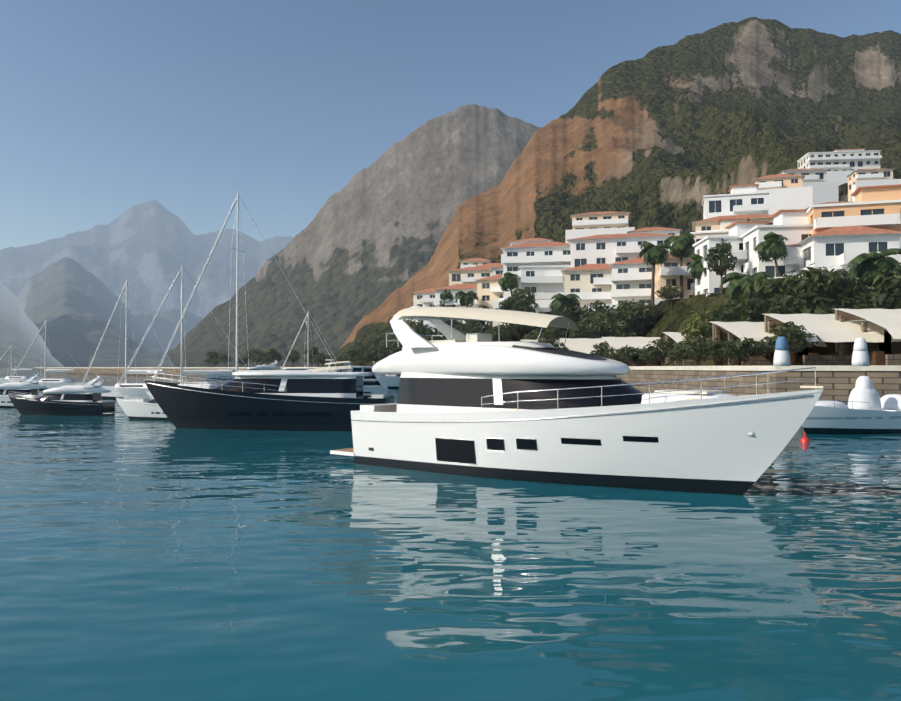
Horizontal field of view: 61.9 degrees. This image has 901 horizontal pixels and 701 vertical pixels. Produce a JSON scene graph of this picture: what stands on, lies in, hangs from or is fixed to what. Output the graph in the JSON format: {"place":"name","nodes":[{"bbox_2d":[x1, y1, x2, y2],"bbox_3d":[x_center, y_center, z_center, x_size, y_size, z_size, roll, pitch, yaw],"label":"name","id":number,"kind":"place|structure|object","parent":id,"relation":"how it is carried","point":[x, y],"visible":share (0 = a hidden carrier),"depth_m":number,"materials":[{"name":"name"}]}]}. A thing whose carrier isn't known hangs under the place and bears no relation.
{"place":"outdoors","nodes":[
{"label":"outdoors","id":0,"kind":"place"},
{"bbox_2d":[0,280,64,373],"bbox_3d":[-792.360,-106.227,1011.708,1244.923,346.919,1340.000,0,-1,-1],"label":"hill terrain","id":1,"kind":"structure","parent":0,"point":[19,330],"depth_m":712.22,"materials":[{"name":"stone"}]},
{"bbox_2d":[17,257,177,366],"bbox_3d":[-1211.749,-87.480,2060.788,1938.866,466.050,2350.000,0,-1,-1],"label":"ridge terrain","id":2,"kind":"structure","parent":0,"point":[71,302],"depth_m":1697.75,"materials":[{"name":"stone"}]},
{"bbox_2d":[0,199,292,347],"bbox_3d":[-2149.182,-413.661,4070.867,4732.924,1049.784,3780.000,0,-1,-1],"label":"mountain terrain","id":3,"kind":"structure","parent":0,"point":[147,250],"depth_m":3726.78,"materials":[{"name":"grey stone"}]},
{"bbox_2d":[167,104,542,366],"bbox_3d":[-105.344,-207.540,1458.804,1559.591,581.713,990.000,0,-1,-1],"label":"mountain terrain","id":4,"kind":"structure","parent":0,"point":[357,249],"depth_m":1382.00,"materials":[{"name":"grey stone"}]},
{"bbox_2d":[0,374,900,700],"bbox_3d":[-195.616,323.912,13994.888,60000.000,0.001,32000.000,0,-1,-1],"label":"sea water","id":5,"kind":"structure","parent":0,"point":[154,560],"depth_m":11.57,"materials":[{"name":"teal liquid"}]},
{"bbox_2d":[0,344,41,383],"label":"sailboat","id":6,"kind":"object","parent":5,"relation":"on","point":[6,379],"visible":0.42,"depth_m":138.09,"materials":[{"name":"white"}]},
{"bbox_2d":[0,374,46,407],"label":"white cruiser","id":7,"kind":"object","parent":5,"relation":"on","point":[28,387],"visible":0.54,"depth_m":60.34,"materials":[{"name":"white"}]},
{"bbox_2d":[9,320,94,389],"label":"sailboat","id":8,"kind":"object","parent":5,"relation":"on","point":[50,383],"visible":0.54,"depth_m":109.01,"materials":[{"name":"white"}]},
{"bbox_2d":[7,375,121,415],"bbox_3d":[-26.381,3.041,51.039,7.602,3.056,1.878,0,-1,2],"label":"motorboat","id":9,"kind":"object","parent":5,"relation":"in","point":[79,399],"visible":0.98,"depth_m":50.34,"materials":[{"name":"black"}]},
{"bbox_2d":[82,280,179,398],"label":"sailboat","id":10,"kind":"object","parent":5,"relation":"on","point":[114,393],"visible":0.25,"depth_m":77.19,"materials":[{"name":"white"}]},
{"bbox_2d":[116,394,168,419],"bbox_3d":[-17.209,3.458,46.523,7.365,2.004,1.819,0,-1,5],"label":"white cruiser","id":11,"kind":"object","parent":5,"relation":"on","point":[145,409],"visible":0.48,"depth_m":46.22,"materials":[{"name":"white"}]},
{"bbox_2d":[116,265,246,399],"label":"sailboat","id":12,"kind":"object","parent":5,"relation":"on","point":[129,392],"visible":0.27,"depth_m":69.53,"materials":[{"name":"white"}]},
{"bbox_2d":[203,367,240,378],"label":"moored yacht","id":13,"kind":"object","parent":5,"relation":"on","point":[218,376],"visible":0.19,"depth_m":209.01,"materials":[{"name":"white"}]},
{"bbox_2d":[146,193,339,398],"bbox_3d":[-14.911,-3.383,55.790,16.000,16.721,4.799,0,-1,5],"label":"sailboat","id":14,"kind":"object","parent":5,"relation":"on","point":[237,270],"visible":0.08,"depth_m":55.95,"materials":[{"name":"white"}]},
{"bbox_2d":[229,360,280,378],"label":"moored yacht","id":15,"kind":"object","parent":5,"relation":"on","point":[273,366],"visible":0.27,"depth_m":186.10,"materials":[{"name":"white"}]},
{"bbox_2d":[144,359,393,430],"bbox_3d":[-9.228,2.478,39.668,14.233,4.008,3.516,0,-1,3],"label":"yacht","id":16,"kind":"object","parent":5,"relation":"in","point":[301,401],"visible":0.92,"depth_m":38.34,"materials":[{"name":"black plastic"}]},
{"bbox_2d":[281,311,342,371],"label":"sailboat","id":17,"kind":"object","parent":5,"relation":"on","point":[308,313],"visible":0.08,"depth_m":109.75,"materials":[{"name":"white"}]},
{"bbox_2d":[310,365,352,371],"bbox_3d":[-11.270,2.887,60.122,9.675,3.890,2.390,0,-1,-18],"label":"white cruiser","id":18,"kind":"object","parent":5,"relation":"on","point":[349,368],"depth_m":60.21,"materials":[{"name":"white"}]},
{"bbox_2d":[312,362,394,384],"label":"moored yacht","id":19,"kind":"object","parent":5,"relation":"on","point":[362,368],"visible":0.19,"depth_m":132.40,"materials":[{"name":"white"}]},
{"bbox_2d":[363,377,393,395],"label":"white cruiser","id":20,"kind":"object","parent":5,"relation":"on","point":[371,387],"visible":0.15,"depth_m":79.07,"materials":[{"name":"white"}]},
{"bbox_2d":[374,374,400,387],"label":"moored yacht","id":21,"kind":"object","parent":5,"relation":"on","point":[390,381],"visible":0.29,"depth_m":116.38,"materials":[{"name":"white"}]},
{"bbox_2d":[34,365,900,405],"bbox_3d":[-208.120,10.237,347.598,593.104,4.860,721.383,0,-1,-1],"label":"quay wall","id":22,"kind":"structure","parent":5,"relation":"in","point":[837,382],"depth_m":56.77,"materials":[{"name":"stone"}]},
{"bbox_2d":[365,351,387,363],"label":"shrub","id":23,"kind":"object","parent":22,"relation":"on","point":[372,355],"visible":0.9,"depth_m":152.99,"materials":[{"name":"green plant"}]},
{"bbox_2d":[385,338,402,355],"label":"shrub","id":24,"kind":"object","parent":22,"relation":"on","point":[393,347],"visible":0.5,"depth_m":149.46,"materials":[{"name":"green plant"}]},
{"bbox_2d":[412,320,428,337],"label":"tree","id":25,"kind":"object","parent":22,"relation":"on","point":[417,328],"visible":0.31,"depth_m":149.01,"materials":[{"name":"green plant"}]},
{"bbox_2d":[424,326,445,340],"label":"tree","id":26,"kind":"object","parent":22,"relation":"on","point":[430,332],"visible":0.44,"depth_m":140.14,"materials":[{"name":"green plant"}]},
{"bbox_2d":[477,326,507,341],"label":"tree","id":27,"kind":"object","parent":22,"relation":"on","point":[496,334],"visible":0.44,"depth_m":125.99,"materials":[{"name":"green plant"}]},
{"bbox_2d":[536,335,565,347],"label":"shrub","id":28,"kind":"object","parent":22,"relation":"on","point":[550,340],"visible":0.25,"depth_m":104.44,"materials":[{"name":"green plant"}]},
{"bbox_2d":[559,338,610,354],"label":"canopy","id":29,"kind":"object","parent":22,"relation":"on","point":[584,345],"visible":0.27,"depth_m":102.44,"materials":[{"name":"fabric"}]},
{"bbox_2d":[574,313,600,338],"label":"tree","id":30,"kind":"object","parent":22,"relation":"on","point":[582,324],"visible":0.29,"depth_m":111.55,"materials":[{"name":"green plant"}]},
{"bbox_2d":[590,342,617,358],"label":"shrub","id":31,"kind":"object","parent":22,"relation":"on","point":[601,350],"visible":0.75,"depth_m":92.53,"materials":[{"name":"green plant"}]},
{"bbox_2d":[611,318,637,336],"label":"tree","id":32,"kind":"object","parent":22,"relation":"on","point":[624,331],"visible":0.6,"depth_m":105.79,"materials":[{"name":"green plant"}]},
{"bbox_2d":[615,345,641,365],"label":"shrub","id":33,"kind":"object","parent":22,"relation":"on","point":[625,352],"visible":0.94,"depth_m":87.80,"materials":[{"name":"green plant"}]},
{"bbox_2d":[602,337,664,365],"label":"canopy","id":34,"kind":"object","parent":22,"relation":"on","point":[616,343],"visible":0.27,"depth_m":97.02,"materials":[{"name":"fabric"}]},
{"bbox_2d":[642,338,673,365],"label":"shrub","id":35,"kind":"object","parent":22,"relation":"on","point":[661,343],"visible":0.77,"depth_m":80.11,"materials":[{"name":"green plant"}]},
{"bbox_2d":[668,341,690,365],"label":"shrub","id":36,"kind":"object","parent":22,"relation":"on","point":[672,354],"visible":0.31,"depth_m":72.05,"materials":[{"name":"green plant"}]},
{"bbox_2d":[663,332,701,365],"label":"pavilion","id":37,"kind":"structure","parent":22,"relation":"on","point":[676,337],"depth_m":90.04,"materials":[{"name":"fabric"}]},
{"bbox_2d":[673,338,707,365],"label":"shrub","id":38,"kind":"object","parent":22,"relation":"on","point":[683,351],"visible":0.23,"depth_m":69.84,"materials":[{"name":"green plant"}]},
{"bbox_2d":[680,307,711,361],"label":"yellow tree","id":39,"kind":"object","parent":22,"relation":"on","point":[695,326],"visible":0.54,"depth_m":83.44,"materials":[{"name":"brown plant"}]},
{"bbox_2d":[682,336,720,365],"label":"shrub","id":40,"kind":"object","parent":22,"relation":"on","point":[697,344],"visible":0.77,"depth_m":66.73,"materials":[{"name":"green plant"}]},
{"bbox_2d":[701,339,734,365],"bbox_3d":[23.289,0.627,63.720,3.455,3.502,3.148,0,-1,-14],"label":"shrub","id":41,"kind":"object","parent":22,"relation":"on","point":[711,349],"visible":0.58,"depth_m":63.66,"materials":[{"name":"green plant"}]},
{"bbox_2d":[707,297,742,335],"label":"tree","id":42,"kind":"object","parent":22,"relation":"on","point":[718,316],"visible":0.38,"depth_m":78.56,"materials":[{"name":"green plant"}]},
{"bbox_2d":[716,347,749,365],"bbox_3d":[23.181,0.836,61.359,2.575,2.610,2.346,1,-2,-38],"label":"shrub","id":43,"kind":"object","parent":22,"relation":"on","point":[726,354],"visible":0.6,"depth_m":61.09,"materials":[{"name":"green plant"}]},
{"bbox_2d":[721,291,759,321],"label":"tree","id":44,"kind":"object","parent":22,"relation":"on","point":[738,312],"visible":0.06,"depth_m":76.89,"materials":[{"name":"green plant"}]},
{"bbox_2d":[719,272,773,304],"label":"palm","id":45,"kind":"object","parent":22,"relation":"on","point":[741,281],"visible":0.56,"depth_m":77.97,"materials":[{"name":"green plant"}]},
{"bbox_2d":[726,337,773,365],"bbox_3d":[23.681,0.513,58.999,3.475,3.521,3.166,0,-1,-6],"label":"shrub","id":46,"kind":"object","parent":22,"relation":"on","point":[745,345],"visible":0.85,"depth_m":58.89,"materials":[{"name":"green plant"}]},
{"bbox_2d":[711,321,826,365],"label":"pavilion","id":47,"kind":"structure","parent":22,"relation":"on","point":[724,331],"depth_m":64.89,"materials":[{"name":"fabric"}]},
{"bbox_2d":[734,275,808,321],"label":"tree","id":48,"kind":"object","parent":22,"relation":"on","point":[752,307],"visible":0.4,"depth_m":72.12,"materials":[{"name":"green plant"}]},
{"bbox_2d":[760,275,794,313],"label":"tree","id":49,"kind":"object","parent":22,"relation":"on","point":[781,280],"depth_m":71.94,"materials":[{"name":"green plant"}]},
{"bbox_2d":[760,321,820,354],"bbox_3d":[25.126,0.057,55.781,4.118,4.362,4.203,1,-2,-40],"label":"shrub","id":50,"kind":"object","parent":22,"relation":"on","point":[797,343],"visible":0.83,"depth_m":54.87,"materials":[{"name":"green plant"}]},
{"bbox_2d":[763,263,847,317],"bbox_3d":[31.347,-2.497,66.237,7.250,10.201,6.316,-1,-1,28],"label":"tree","id":51,"kind":"object","parent":22,"relation":"on","point":[811,285],"visible":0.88,"depth_m":64.84,"materials":[{"name":"green plant"}]},
{"bbox_2d":[773,336,869,365],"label":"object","id":52,"kind":"object","parent":22,"relation":"on","point":[860,355],"visible":1,"depth_m":49.58,"materials":[{"name":"white"}]},
{"bbox_2d":[763,314,900,364],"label":"pavilion","id":53,"kind":"structure","parent":22,"relation":"on","point":[829,330],"depth_m":56.93,"materials":[{"name":"fabric"}]},
{"bbox_2d":[805,266,871,307],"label":"tree","id":54,"kind":"object","parent":22,"relation":"on","point":[844,284],"visible":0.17,"depth_m":69.54,"materials":[{"name":"green plant"}]},
{"bbox_2d":[835,308,900,364],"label":"pavilion","id":55,"kind":"structure","parent":22,"relation":"on","point":[889,320],"depth_m":55.44,"materials":[{"name":"fabric"}]},
{"bbox_2d":[839,263,900,308],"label":"tree","id":56,"kind":"object","parent":22,"relation":"on","point":[887,289],"visible":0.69,"depth_m":61.52,"materials":[{"name":"green plant"}]},
{"bbox_2d":[846,248,900,306],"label":"palm","id":57,"kind":"object","parent":22,"relation":"on","point":[864,263],"visible":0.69,"depth_m":63.76,"materials":[{"name":"green plant"}]},
{"bbox_2d":[330,295,823,494],"bbox_3d":[2.851,1.059,22.426,15.186,6.105,3.751,-1,-2,38],"label":"yacht","id":58,"kind":"object","parent":5,"relation":"in","point":[482,405],"visible":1,"depth_m":20.77,"materials":[{"name":"white plastic"}]},
{"bbox_2d":[801,376,900,433],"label":"boat","id":59,"kind":"object","parent":5,"relation":"on","point":[867,410],"visible":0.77,"depth_m":36.19,"materials":[{"name":"white"}]},
{"bbox_2d":[0,0,900,249],"label":"sky","id":60,"kind":"structure","parent":0,"point":[108,108],"materials":[{"name":"blue"}]},
{"bbox_2d":[321,17,900,366],"bbox_3d":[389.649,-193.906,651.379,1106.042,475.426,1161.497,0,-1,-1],"label":"mountain terrain","id":61,"kind":"structure","parent":0,"point":[669,136],"depth_m":625.53,"materials":[{"name":"green plant"}]},
{"bbox_2d":[406,289,434,324],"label":"villa","id":62,"kind":"object","parent":61,"relation":"on","point":[420,298],"visible":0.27,"depth_m":245.98,"materials":[{"name":"beige"}]},
{"bbox_2d":[439,289,455,306],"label":"tree","id":63,"kind":"object","parent":61,"relation":"on","point":[445,295],"visible":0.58,"depth_m":159.31,"materials":[{"name":"green plant"}]},
{"bbox_2d":[423,284,476,336],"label":"villa","id":64,"kind":"object","parent":61,"relation":"on","point":[456,288],"visible":0.12,"depth_m":160.23,"materials":[{"name":"white"}]},
{"bbox_2d":[455,291,478,307],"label":"palm","id":65,"kind":"object","parent":61,"relation":"on","point":[466,299],"visible":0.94,"depth_m":148.99,"materials":[{"name":"green plant"}]},
{"bbox_2d":[447,266,493,285],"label":"villa","id":66,"kind":"object","parent":61,"relation":"on","point":[468,275],"visible":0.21,"depth_m":206.37,"materials":[{"name":"beige"}]},
{"bbox_2d":[464,320,483,334],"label":"tree","id":67,"kind":"object","parent":61,"relation":"on","point":[477,324],"visible":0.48,"depth_m":138.21,"materials":[{"name":"green plant"}]},
{"bbox_2d":[459,258,491,267],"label":"villa","id":68,"kind":"object","parent":61,"relation":"on","point":[472,262],"visible":0.17,"depth_m":255.99,"materials":[{"name":"beige"}]},
{"bbox_2d":[464,274,502,331],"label":"villa","id":69,"kind":"object","parent":61,"relation":"on","point":[489,290],"visible":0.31,"depth_m":151.63,"materials":[{"name":"beige"}]},
{"bbox_2d":[498,272,517,298],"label":"tree","id":70,"kind":"object","parent":61,"relation":"on","point":[507,281],"visible":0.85,"depth_m":139.46,"materials":[{"name":"green plant"}]},
{"bbox_2d":[499,289,538,339],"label":"tree","id":71,"kind":"object","parent":61,"relation":"on","point":[520,296],"visible":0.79,"depth_m":133.01,"materials":[{"name":"green plant"}]},
{"bbox_2d":[510,324,533,335],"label":"tree","id":72,"kind":"object","parent":61,"relation":"on","point":[516,326],"visible":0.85,"depth_m":132.98,"materials":[{"name":"green plant"}]},
{"bbox_2d":[501,238,553,264],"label":"villa","id":73,"kind":"object","parent":61,"relation":"on","point":[529,240],"visible":0.15,"depth_m":216.65,"materials":[{"name":"white"}]},
{"bbox_2d":[493,242,570,327],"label":"villa","id":74,"kind":"object","parent":61,"relation":"on","point":[514,257],"visible":0.35,"depth_m":142.03,"materials":[{"name":"white"}]},
{"bbox_2d":[523,327,548,339],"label":"tree","id":75,"kind":"object","parent":61,"relation":"on","point":[534,335],"visible":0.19,"depth_m":123.02,"materials":[{"name":"green plant"}]},
{"bbox_2d":[513,265,570,333],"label":"villa","id":76,"kind":"object","parent":61,"relation":"on","point":[533,278],"visible":0.08,"depth_m":140.27,"materials":[{"name":"white"}]},
{"bbox_2d":[539,326,569,339],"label":"tree","id":77,"kind":"object","parent":61,"relation":"on","point":[556,331],"visible":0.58,"depth_m":117.66,"materials":[{"name":"green plant"}]},
{"bbox_2d":[549,293,580,337],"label":"palm","id":78,"kind":"object","parent":61,"relation":"on","point":[557,301],"visible":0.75,"depth_m":117.57,"materials":[{"name":"green plant"}]},
{"bbox_2d":[547,301,582,331],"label":"tree","id":79,"kind":"object","parent":61,"relation":"on","point":[572,315],"visible":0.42,"depth_m":117.21,"materials":[{"name":"green plant"}]},
{"bbox_2d":[576,304,593,322],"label":"tree","id":80,"kind":"object","parent":61,"relation":"on","point":[584,309],"visible":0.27,"depth_m":116.69,"materials":[{"name":"green plant"}]},
{"bbox_2d":[560,263,611,334],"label":"villa","id":81,"kind":"object","parent":61,"relation":"on","point":[589,284],"visible":0.25,"depth_m":128.91,"materials":[{"name":"beige"}]},
{"bbox_2d":[565,211,634,243],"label":"villa","id":82,"kind":"object","parent":61,"relation":"on","point":[596,223],"visible":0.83,"depth_m":190.00,"materials":[{"name":"beige"}]},
{"bbox_2d":[586,312,619,337],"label":"tree","id":83,"kind":"object","parent":61,"relation":"on","point":[598,332],"visible":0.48,"depth_m":108.89,"materials":[{"name":"green plant"}]},
{"bbox_2d":[588,300,618,317],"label":"tree","id":84,"kind":"object","parent":61,"relation":"on","point":[599,309],"visible":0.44,"depth_m":114.63,"materials":[{"name":"green plant"}]},
{"bbox_2d":[560,233,677,294],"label":"villa","id":85,"kind":"object","parent":61,"relation":"on","point":[605,249],"visible":0.1,"depth_m":133.53,"materials":[{"name":"white"}]},
{"bbox_2d":[601,299,646,335],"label":"tree","id":86,"kind":"object","parent":61,"relation":"on","point":[624,307],"visible":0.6,"depth_m":106.86,"materials":[{"name":"green plant"}]},
{"bbox_2d":[599,257,654,311],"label":"villa","id":87,"kind":"object","parent":61,"relation":"on","point":[630,279],"visible":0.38,"depth_m":122.88,"materials":[{"name":"white"}]},
{"bbox_2d":[623,301,660,336],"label":"tree","id":88,"kind":"object","parent":61,"relation":"on","point":[652,314],"visible":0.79,"depth_m":106.11,"materials":[{"name":"green plant"}]},
{"bbox_2d":[627,227,681,234],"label":"building","id":89,"kind":"structure","parent":61,"relation":"on","point":[663,230],"depth_m":171.45,"materials":[{"name":"orange"}]},
{"bbox_2d":[638,242,674,319],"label":"palm","id":90,"kind":"object","parent":61,"relation":"on","point":[658,254],"visible":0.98,"depth_m":107.92,"materials":[{"name":"green plant"}]},
{"bbox_2d":[655,284,683,306],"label":"tree","id":91,"kind":"object","parent":61,"relation":"on","point":[670,290],"visible":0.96,"depth_m":104.52,"materials":[{"name":"green plant"}]},
{"bbox_2d":[654,251,694,305],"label":"villa","id":92,"kind":"object","parent":61,"relation":"on","point":[671,270],"visible":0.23,"depth_m":113.05,"materials":[{"name":"beige"}]},
{"bbox_2d":[664,233,695,297],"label":"palm","id":93,"kind":"object","parent":61,"relation":"on","point":[682,245],"visible":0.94,"depth_m":111.79,"materials":[{"name":"green plant"}]},
{"bbox_2d":[687,254,704,279],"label":"palm","id":94,"kind":"object","parent":61,"relation":"on","point":[697,269],"visible":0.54,"depth_m":104.79,"materials":[{"name":"green plant"}]},
{"bbox_2d":[690,217,749,241],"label":"villa","id":95,"kind":"object","parent":61,"relation":"on","point":[723,224],"visible":0.04,"depth_m":120.37,"materials":[{"name":"beige"}]},
{"bbox_2d":[705,239,737,292],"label":"tree","id":96,"kind":"object","parent":61,"relation":"on","point":[721,253],"visible":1,"depth_m":96.09,"materials":[{"name":"green plant"}]},
{"bbox_2d":[693,221,769,296],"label":"villa","id":97,"kind":"object","parent":61,"relation":"on","point":[708,282],"visible":0.25,"depth_m":101.29,"materials":[{"name":"white"}]},
{"bbox_2d":[692,214,772,231],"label":"villa","id":98,"kind":"object","parent":61,"relation":"on","point":[709,224],"visible":0.08,"depth_m":127.83,"materials":[{"name":"beige"}]},
{"bbox_2d":[702,184,769,219],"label":"villa","id":99,"kind":"object","parent":61,"relation":"on","point":[743,199],"visible":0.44,"depth_m":151.92,"materials":[{"name":"white"}]},
{"bbox_2d":[755,232,788,276],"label":"palm","id":100,"kind":"object","parent":61,"relation":"on","point":[773,247],"visible":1,"depth_m":90.32,"materials":[{"name":"green plant"}]},
{"bbox_2d":[741,209,812,278],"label":"villa","id":101,"kind":"object","parent":61,"relation":"on","point":[793,226],"visible":0.23,"depth_m":93.33,"materials":[{"name":"white"}]},
{"bbox_2d":[754,244,800,276],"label":"villa","id":102,"kind":"object","parent":61,"relation":"on","point":[792,261],"visible":0.06,"depth_m":91.65,"materials":[{"name":"beige"}]},
{"bbox_2d":[751,174,812,214],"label":"villa","id":103,"kind":"object","parent":61,"relation":"on","point":[789,192],"visible":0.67,"depth_m":168.46,"materials":[{"name":"beige"}]},
{"bbox_2d":[778,169,838,204],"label":"villa","id":104,"kind":"object","parent":61,"relation":"on","point":[824,191],"visible":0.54,"depth_m":213.50,"materials":[{"name":"beige"}]},
{"bbox_2d":[797,148,881,185],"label":"building","id":105,"kind":"structure","parent":61,"relation":"on","point":[840,165],"depth_m":333.91,"materials":[{"name":"beige"}]},
{"bbox_2d":[794,226,900,278],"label":"villa","id":106,"kind":"object","parent":61,"relation":"on","point":[841,247],"visible":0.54,"depth_m":85.33,"materials":[{"name":"white"}]},
{"bbox_2d":[802,184,900,275],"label":"villa","id":107,"kind":"object","parent":61,"relation":"on","point":[879,207],"visible":0.27,"depth_m":89.37,"materials":[{"name":"orange"}]},
{"bbox_2d":[847,168,900,201],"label":"villa","id":108,"kind":"object","parent":61,"relation":"on","point":[867,177],"visible":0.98,"depth_m":262.85,"materials":[{"name":"beige"}]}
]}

